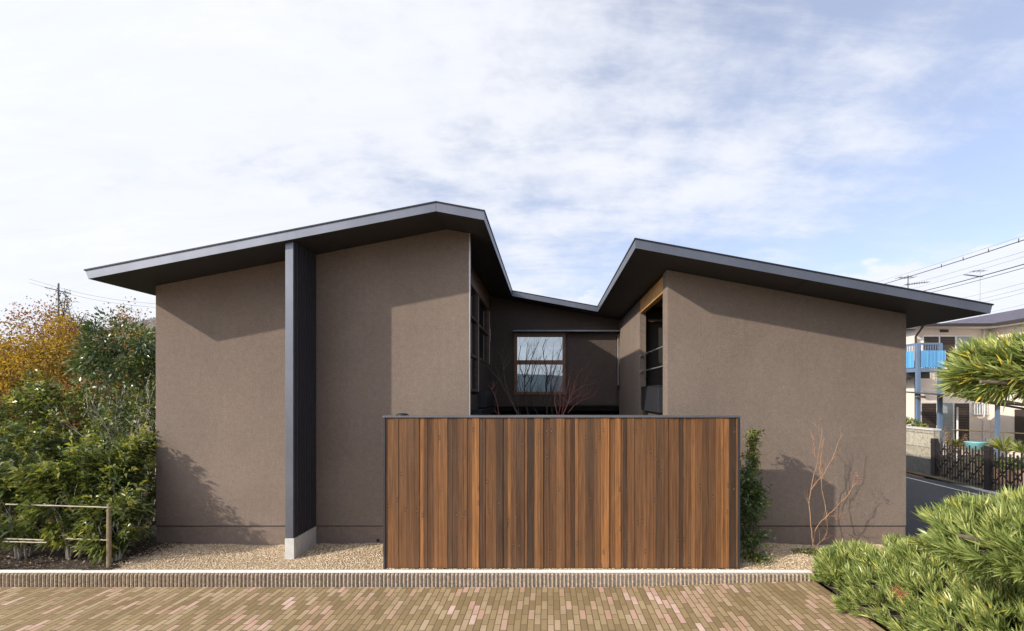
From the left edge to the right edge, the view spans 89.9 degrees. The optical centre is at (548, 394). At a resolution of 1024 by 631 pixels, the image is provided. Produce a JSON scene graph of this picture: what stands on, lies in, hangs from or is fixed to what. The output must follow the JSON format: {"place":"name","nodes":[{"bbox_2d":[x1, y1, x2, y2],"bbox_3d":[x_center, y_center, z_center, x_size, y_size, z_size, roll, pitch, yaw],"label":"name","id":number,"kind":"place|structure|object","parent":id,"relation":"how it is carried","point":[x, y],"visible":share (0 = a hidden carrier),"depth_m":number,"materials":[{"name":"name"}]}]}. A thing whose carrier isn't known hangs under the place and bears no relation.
{"place":"outdoors","nodes":[
{"label":"outdoors","id":0,"kind":"place"},
{"bbox_2d":[0,581,885,630],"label":"brick paving","id":1,"kind":"structure","parent":0,"point":[784,606],"depth_m":5.88,"materials":[{"name":"brown brick"}]},
{"bbox_2d":[94,473,890,630],"bbox_3d":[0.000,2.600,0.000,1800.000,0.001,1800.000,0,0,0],"label":"ground","id":2,"kind":"structure","parent":0,"point":[874,621],"depth_m":6.72,"materials":[{"name":"brown soil"}]},
{"bbox_2d":[0,345,63,421],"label":"wood","id":3,"kind":"object","parent":2,"relation":"on","point":[4,379],"depth_m":35.16,"materials":[{"name":"green plant"}]},
{"bbox_2d":[0,294,112,390],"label":"rust maple tree","id":4,"kind":"object","parent":2,"relation":"on","point":[34,318],"visible":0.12,"depth_m":16.33,"materials":[{"name":"orange plant"}]},
{"bbox_2d":[46,283,70,339],"bbox_3d":[-36.421,-2.826,38.000,1.916,10.851,0.157,0,0,0],"label":"utility pole","id":5,"kind":"object","parent":2,"relation":"on","point":[58,301],"visible":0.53,"depth_m":37.96,"materials":[{"name":"grey concrete"}]},
{"bbox_2d":[31,279,152,303],"bbox_3d":[-33.616,-7.607,37.800,9.454,1.868,0.019,0,0,0],"label":"overhead cable","id":6,"kind":"object","parent":5,"relation":"attached to","point":[92,295],"visible":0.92,"depth_m":37.80,"materials":[{"name":"black rubber"}]},
{"bbox_2d":[32,283,155,307],"bbox_3d":[-33.616,-7.337,37.800,9.454,1.868,0.019,0,0,0],"label":"overhead cable","id":7,"kind":"object","parent":5,"relation":"attached to","point":[98,300],"visible":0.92,"depth_m":37.79,"materials":[{"name":"black rubber"}]},
{"bbox_2d":[0,297,124,407],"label":"orange maple tree","id":8,"kind":"object","parent":2,"relation":"on","point":[35,352],"visible":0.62,"depth_m":14.45,"materials":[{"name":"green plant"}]},
{"bbox_2d":[0,351,137,439],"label":"autumn tree","id":9,"kind":"object","parent":2,"relation":"on","point":[76,424],"visible":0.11,"depth_m":12.66,"materials":[{"name":"green plant"}]},
{"bbox_2d":[45,285,106,338],"bbox_3d":[-20.600,-1.096,22.192,3.523,7.415,1.956,0,0,18],"label":"dark conifer","id":10,"kind":"object","parent":2,"relation":"on","point":[67,307],"visible":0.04,"depth_m":22.26,"materials":[{"name":"green plant"}]},
{"bbox_2d":[1,320,155,418],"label":"autumn tree","id":11,"kind":"object","parent":2,"relation":"on","point":[82,374],"visible":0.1,"depth_m":15.70,"materials":[{"name":"green plant"}]},
{"bbox_2d":[0,499,171,569],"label":"soil bed","id":12,"kind":"object","parent":2,"relation":"on","point":[61,553],"visible":0.06,"depth_m":7.20,"materials":[{"name":"brown soil"}]},
{"bbox_2d":[0,433,23,521],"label":"hedge shrub","id":13,"kind":"object","parent":12,"relation":"on","point":[5,439],"visible":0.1,"depth_m":7.30,"materials":[{"name":"green plant"}]},
{"bbox_2d":[0,391,36,462],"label":"garden shrub","id":14,"kind":"object","parent":12,"relation":"on","point":[7,402],"visible":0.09,"depth_m":9.36,"materials":[{"name":"green plant"}]},
{"bbox_2d":[0,451,69,558],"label":"hedge shrub","id":15,"kind":"object","parent":12,"relation":"on","point":[10,527],"visible":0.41,"depth_m":7.06,"materials":[{"name":"green plant"}]},
{"bbox_2d":[0,420,85,516],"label":"garden shrub","id":16,"kind":"object","parent":12,"relation":"on","point":[15,455],"visible":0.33,"depth_m":8.54,"materials":[{"name":"green plant"}]},
{"bbox_2d":[4,369,101,461],"bbox_3d":[-9.349,0.933,9.590,1.614,2.841,1.456,0,0,0],"label":"garden shrub","id":17,"kind":"object","parent":12,"relation":"on","point":[41,400],"visible":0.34,"depth_m":9.55,"materials":[{"name":"green plant"}]},
{"bbox_2d":[2,434,124,559],"bbox_3d":[-6.627,1.460,7.204,1.338,1.787,1.347,0,0,0],"label":"hedge shrub","id":18,"kind":"object","parent":12,"relation":"on","point":[52,531],"visible":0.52,"depth_m":7.00,"materials":[{"name":"green plant"}]},
{"bbox_2d":[0,503,132,569],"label":"bamboo rail fence","id":19,"kind":"object","parent":12,"relation":"on","point":[108,539],"visible":0.92,"depth_m":6.78,"materials":[{"name":"brown wood"}]},
{"bbox_2d":[27,411,131,461],"bbox_3d":[-8.018,1.329,9.013,1.585,2.054,1.336,0,0,0],"label":"garden shrub","id":20,"kind":"object","parent":12,"relation":"on","point":[78,436],"visible":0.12,"depth_m":8.77,"materials":[{"name":"green plant"}]},
{"bbox_2d":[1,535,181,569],"bbox_3d":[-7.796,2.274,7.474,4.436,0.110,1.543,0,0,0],"label":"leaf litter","id":21,"kind":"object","parent":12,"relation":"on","point":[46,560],"visible":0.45,"depth_m":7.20,"materials":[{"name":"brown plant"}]},
{"bbox_2d":[35,361,155,524],"bbox_3d":[-7.206,0.908,8.762,2.538,2.993,2.172,0,0,0],"label":"pale stemmed shrub","id":22,"kind":"object","parent":12,"relation":"on","point":[139,416],"visible":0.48,"depth_m":8.61,"materials":[{"name":"green plant"}]},
{"bbox_2d":[34,435,160,562],"bbox_3d":[-6.391,1.464,7.304,1.301,1.793,1.208,0,0,0],"label":"hedge shrub","id":23,"kind":"object","parent":12,"relation":"on","point":[121,468],"visible":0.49,"depth_m":7.17,"materials":[{"name":"green plant"}]},
{"bbox_2d":[55,305,155,438],"bbox_3d":[-8.342,0.421,10.072,2.341,4.376,2.027,0,0,0],"label":"glossy evergreen tree","id":24,"kind":"object","parent":12,"relation":"on","point":[92,360],"visible":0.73,"depth_m":9.94,"materials":[{"name":"green plant"}]},
{"bbox_2d":[64,474,154,565],"bbox_3d":[-6.038,1.723,7.106,0.972,1.261,0.954,0,0,0],"label":"hedge shrub","id":25,"kind":"object","parent":12,"relation":"on","point":[127,517],"visible":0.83,"depth_m":6.98,"materials":[{"name":"green plant"}]},
{"bbox_2d":[76,422,161,542],"bbox_3d":[-6.465,1.422,7.879,1.139,2.029,1.261,0,0,0],"label":"hedge shrub","id":26,"kind":"object","parent":12,"relation":"on","point":[150,446],"visible":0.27,"depth_m":7.82,"materials":[{"name":"green plant"}]},
{"bbox_2d":[62,296,155,424],"bbox_3d":[-15.805,-0.515,18.821,5.432,6.246,4.750,0,0,0],"label":"autumn tree","id":27,"kind":"object","parent":2,"relation":"on","point":[130,319],"visible":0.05,"depth_m":18.92,"materials":[{"name":"green plant"}]},
{"bbox_2d":[75,320,155,472],"bbox_3d":[-13.323,-0.035,16.817,4.069,5.314,3.982,0,0,0],"label":"autumn tree","id":28,"kind":"object","parent":2,"relation":"on","point":[130,373],"visible":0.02,"depth_m":16.12,"materials":[{"name":"green plant"}]},
{"bbox_2d":[97,392,155,492],"bbox_3d":[-9.069,1.113,11.505,1.851,2.485,1.663,0,0,0],"label":"garden shrub","id":29,"kind":"object","parent":2,"relation":"on","point":[128,415],"visible":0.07,"depth_m":11.36,"materials":[{"name":"green plant"}]},
{"bbox_2d":[102,318,155,435],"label":"distant house","id":30,"kind":"structure","parent":2,"relation":"on","point":[140,322],"depth_m":30.63,"materials":[{"name":"paint"}]},
{"bbox_2d":[0,570,814,586],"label":"kerb","id":31,"kind":"structure","parent":2,"relation":"on","point":[322,578],"depth_m":6.58,"materials":[{"name":"concrete"}]},
{"bbox_2d":[114,536,906,570],"bbox_3d":[0.000,2.297,10.300,11.500,0.040,7.200,0,0,0],"label":"gravel strip","id":32,"kind":"object","parent":2,"relation":"on","point":[358,565],"visible":0.06,"depth_m":7.07,"materials":[{"name":"beige gravel"}]},
{"bbox_2d":[101,543,883,569],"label":"gravel pebbles","id":33,"kind":"object","parent":32,"relation":"on","point":[164,551],"visible":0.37,"depth_m":7.14,"materials":[{"name":"beige gravel"}]},
{"bbox_2d":[488,382,498,414],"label":"bare courtyard tree","id":34,"kind":"object","parent":32,"relation":"on","point":[495,397],"visible":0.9,"depth_m":9.92,"materials":[{"name":"brown plant"}]},
{"bbox_2d":[486,336,521,414],"bbox_3d":[-0.957,0.534,10.664,0.610,3.799,0.708,0,0,-40],"label":"bare courtyard tree","id":35,"kind":"object","parent":32,"relation":"on","point":[517,412],"visible":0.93,"depth_m":10.58,"materials":[{"name":"brown plant"}]},
{"bbox_2d":[518,325,545,414],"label":"bare courtyard tree","id":36,"kind":"object","parent":32,"relation":"on","point":[524,376],"visible":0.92,"depth_m":11.21,"materials":[{"name":"brown plant"}]},
{"bbox_2d":[527,332,571,414],"bbox_3d":[-0.012,0.531,11.054,1.119,4.003,0.643,0,0,0],"label":"bare courtyard tree","id":37,"kind":"object","parent":32,"relation":"on","point":[550,376],"visible":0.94,"depth_m":10.99,"materials":[{"name":"brown plant"}]},
{"bbox_2d":[383,415,740,568],"bbox_3d":[0.174,1.340,6.884,4.728,2.120,0.262,0,0,0],"label":"timber screen","id":38,"kind":"object","parent":32,"relation":"on","point":[561,491],"visible":0.98,"depth_m":6.77,"materials":[{"name":"brown wood"}]},
{"bbox_2d":[548,360,596,414],"bbox_3d":[0.497,0.744,10.356,1.125,3.305,0.914,0,0,0],"label":"bare courtyard tree","id":39,"kind":"object","parent":32,"relation":"on","point":[569,392],"visible":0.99,"depth_m":10.37,"materials":[{"name":"brown plant"}]},
{"bbox_2d":[740,428,777,556],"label":"slender shrub","id":40,"kind":"object","parent":32,"relation":"on","point":[752,501],"visible":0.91,"depth_m":7.25,"materials":[{"name":"green plant"}]},
{"bbox_2d":[740,547,778,566],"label":"ground cover plant","id":41,"kind":"object","parent":32,"relation":"on","point":[756,557],"visible":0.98,"depth_m":7.00,"materials":[{"name":"green plant"}]},
{"bbox_2d":[791,547,817,553],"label":"ground cover plant","id":42,"kind":"object","parent":32,"relation":"on","point":[803,550],"visible":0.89,"depth_m":7.42,"materials":[{"name":"green plant"}]},
{"bbox_2d":[806,549,817,556],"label":"ground cover plant","id":43,"kind":"object","parent":32,"relation":"on","point":[812,553],"visible":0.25,"depth_m":7.31,"materials":[{"name":"green plant"}]},
{"bbox_2d":[804,414,859,549],"bbox_3d":[4.115,1.305,7.467,0.917,2.038,0.357,0,0,0],"label":"coral bark maple","id":44,"kind":"object","parent":32,"relation":"on","point":[825,518],"visible":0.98,"depth_m":7.48,"materials":[{"name":"red plant"}]},
{"bbox_2d":[84,201,993,559],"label":"modern house","id":45,"kind":"structure","parent":2,"relation":"on","point":[294,367],"depth_m":7.86,"materials":[{"name":"paint"}]},
{"bbox_2d":[471,282,478,391],"bbox_3d":[-1.540,-1.120,10.020,0.140,2.120,1.640,0,0,0],"label":"window","id":46,"kind":"structure","parent":45,"relation":"in","point":[474,293],"depth_m":10.71,"materials":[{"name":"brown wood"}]},
{"bbox_2d":[478,292,489,364],"bbox_3d":[-1.540,-1.465,11.870,0.140,1.430,1.980,0,0,0],"label":"window","id":47,"kind":"structure","parent":45,"relation":"in","point":[484,313],"depth_m":12.20,"materials":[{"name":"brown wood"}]},
{"bbox_2d":[514,333,564,393],"bbox_3d":[-0.226,-0.792,13.235,1.320,1.584,0.130,0,0,0],"label":"window","id":48,"kind":"structure","parent":45,"relation":"in","point":[553,341],"depth_m":13.23,"materials":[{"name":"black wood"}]},
{"bbox_2d":[815,575,1010,630],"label":"planting bed","id":49,"kind":"object","parent":2,"relation":"on","point":[832,587],"visible":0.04,"depth_m":5.77,"materials":[{"name":"soil"}]},
{"bbox_2d":[806,531,1023,630],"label":"evergreen mound","id":50,"kind":"object","parent":49,"relation":"on","point":[902,568],"visible":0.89,"depth_m":5.13,"materials":[{"name":"green plant"}]},
{"bbox_2d":[903,324,1023,619],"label":"cloud pruned evergreen","id":51,"kind":"object","parent":49,"relation":"on","point":[968,531],"visible":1,"depth_m":3.79,"materials":[{"name":"green plant"}]},
{"bbox_2d":[928,477,1000,494],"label":"gate kerb","id":52,"kind":"structure","parent":2,"relation":"on","point":[967,486],"depth_m":13.38,"materials":[{"name":"concrete"}]},
{"bbox_2d":[930,438,993,490],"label":"accordion gate","id":53,"kind":"structure","parent":52,"relation":"on","point":[984,455],"depth_m":13.68,"materials":[{"name":"brown metal"}]},
{"bbox_2d":[990,448,1023,491],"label":"accordion gate","id":54,"kind":"structure","parent":52,"relation":"on","point":[1017,475],"depth_m":12.13,"materials":[{"name":"brown metal"}]},
{"bbox_2d":[0,0,1023,350],"label":"sky","id":55,"kind":"structure","parent":0,"point":[869,140],"materials":[{"name":"white"}]},
{"bbox_2d":[905,474,994,538],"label":"street","id":56,"kind":"structure","parent":0,"point":[919,493],"depth_m":12.27,"materials":[{"name":"grey asphalt"}]},
{"bbox_2d":[906,472,930,477],"bbox_3d":[11.070,2.409,19.450,0.240,0.019,9.103,0,0,1],"label":"gutter strip","id":57,"kind":"object","parent":56,"relation":"on","point":[917,475],"visible":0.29,"depth_m":15.17,"materials":[{"name":"grey concrete"}]},
{"bbox_2d":[907,477,990,497],"bbox_3d":[10.515,2.416,16.500,0.060,0.001,15.014,0,0,2],"label":"road line","id":58,"kind":"object","parent":56,"relation":"on","point":[944,486],"depth_m":13.45,"materials":[{"name":"paint"}]},
{"bbox_2d":[878,236,1021,281],"bbox_3d":[26.628,-9.122,36.430,0.016,2.852,30.990,0,0,13],"label":"overhead cable","id":59,"kind":"object","parent":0,"point":[953,258],"visible":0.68,"depth_m":31.36,"materials":[{"name":"black rubber"}]},
{"bbox_2d":[885,239,1023,283],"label":"overhead cable","id":60,"kind":"object","parent":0,"point":[988,251],"visible":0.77,"depth_m":31.28,"materials":[{"name":"black rubber"}]},
{"bbox_2d":[901,251,1023,286],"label":"overhead cable","id":61,"kind":"object","parent":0,"point":[969,267],"visible":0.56,"depth_m":31.08,"materials":[{"name":"black rubber"}]},
{"bbox_2d":[906,455,1023,491],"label":"garden ground","id":62,"kind":"structure","parent":0,"point":[932,476],"depth_m":14.83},
{"bbox_2d":[906,416,928,427],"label":"clipped shrub","id":63,"kind":"object","parent":62,"relation":"on","point":[914,421],"visible":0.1,"depth_m":16.83,"materials":[{"name":"green plant"}]},
{"bbox_2d":[906,426,940,478],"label":"block wall","id":64,"kind":"structure","parent":62,"relation":"on","point":[918,450],"depth_m":15.58,"materials":[{"name":"concrete"}]},
{"bbox_2d":[927,424,970,466],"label":"twiggy shrub","id":65,"kind":"object","parent":62,"relation":"on","point":[945,440],"visible":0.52,"depth_m":16.16,"materials":[{"name":"brown plant"}]},
{"bbox_2d":[944,440,963,446],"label":"spiky plant","id":66,"kind":"object","parent":62,"relation":"on","point":[955,442],"visible":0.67,"depth_m":16.14,"materials":[{"name":"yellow plant"}]},
{"bbox_2d":[906,308,1023,459],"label":"neighbour house","id":67,"kind":"structure","parent":62,"relation":"on","point":[927,346],"depth_m":19.95,"materials":[{"name":"beige paint"}]},
{"bbox_2d":[895,275,927,287],"bbox_3d":[19.233,-4.766,27.000,1.652,3.033,0.600,0,0,0],"label":"rooftop antenna","id":68,"kind":"object","parent":67,"relation":"on","point":[914,283],"visible":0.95,"depth_m":26.99,"materials":[{"name":"grey metal"}]},
{"bbox_2d":[921,402,970,445],"bbox_3d":[15.471,1.146,19.974,2.014,1.707,0.048,0,0,0],"label":"window","id":69,"kind":"structure","parent":67,"relation":"in","point":[949,409],"depth_m":19.97,"materials":[{"name":"white metal"}]},
{"bbox_2d":[921,335,973,368],"bbox_3d":[15.557,-1.654,19.974,2.014,1.307,0.048,0,0,0],"label":"window","id":70,"kind":"structure","parent":67,"relation":"in","point":[947,340],"depth_m":19.97,"materials":[{"name":"white metal"}]},
{"bbox_2d":[972,402,987,414],"bbox_3d":[16.843,0.543,19.974,0.586,0.500,0.048,0,0,0],"label":"window","id":71,"kind":"structure","parent":67,"relation":"in","point":[986,406],"depth_m":19.97,"materials":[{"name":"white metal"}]},
{"bbox_2d":[1015,409,1023,451],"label":"window","id":72,"kind":"structure","parent":67,"relation":"in","point":[1019,414],"depth_m":18.70,"materials":[{"name":"black glass"}]},
{"bbox_2d":[959,448,995,472],"bbox_3d":[13.015,2.029,15.600,0.700,0.741,0.600,0,0,0],"label":"tub stand","id":73,"kind":"object","parent":62,"relation":"on","point":[971,456],"visible":0.14,"depth_m":15.37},
{"bbox_2d":[964,441,987,449],"bbox_3d":[13.015,1.548,15.600,0.595,0.220,0.595,0,0,0],"label":"blue tub","id":74,"kind":"object","parent":73,"relation":"on","point":[973,444],"visible":0.88,"depth_m":15.44,"materials":[{"name":"plastic"}]},
{"bbox_2d":[953,407,1023,460],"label":"laundry pole","id":75,"kind":"object","parent":62,"relation":"on","point":[956,429],"visible":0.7,"depth_m":18.18,"materials":[{"name":"white metal"}]},
{"bbox_2d":[974,455,1023,483],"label":"garden hedge","id":76,"kind":"object","parent":62,"relation":"on","point":[1007,470],"visible":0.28,"depth_m":13.53,"materials":[{"name":"plant"}]},
{"bbox_2d":[982,434,1022,451],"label":"spiky plant","id":77,"kind":"object","parent":62,"relation":"on","point":[997,444],"visible":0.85,"depth_m":14.81,"materials":[{"name":"green plant"}]},
{"bbox_2d":[1004,440,1023,452],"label":"spiky plant","id":78,"kind":"object","parent":62,"relation":"on","point":[1018,446],"visible":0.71,"depth_m":14.20,"materials":[{"name":"green plant"}]},
{"bbox_2d":[924,264,1023,290],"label":"overhead cable","id":79,"kind":"object","parent":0,"point":[976,277],"visible":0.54,"depth_m":31.92,"materials":[{"name":"black rubber"}]},
{"bbox_2d":[934,268,1022,291],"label":"overhead cable","id":80,"kind":"object","parent":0,"point":[981,279],"visible":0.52,"depth_m":31.24,"materials":[{"name":"black rubber"}]}
]}

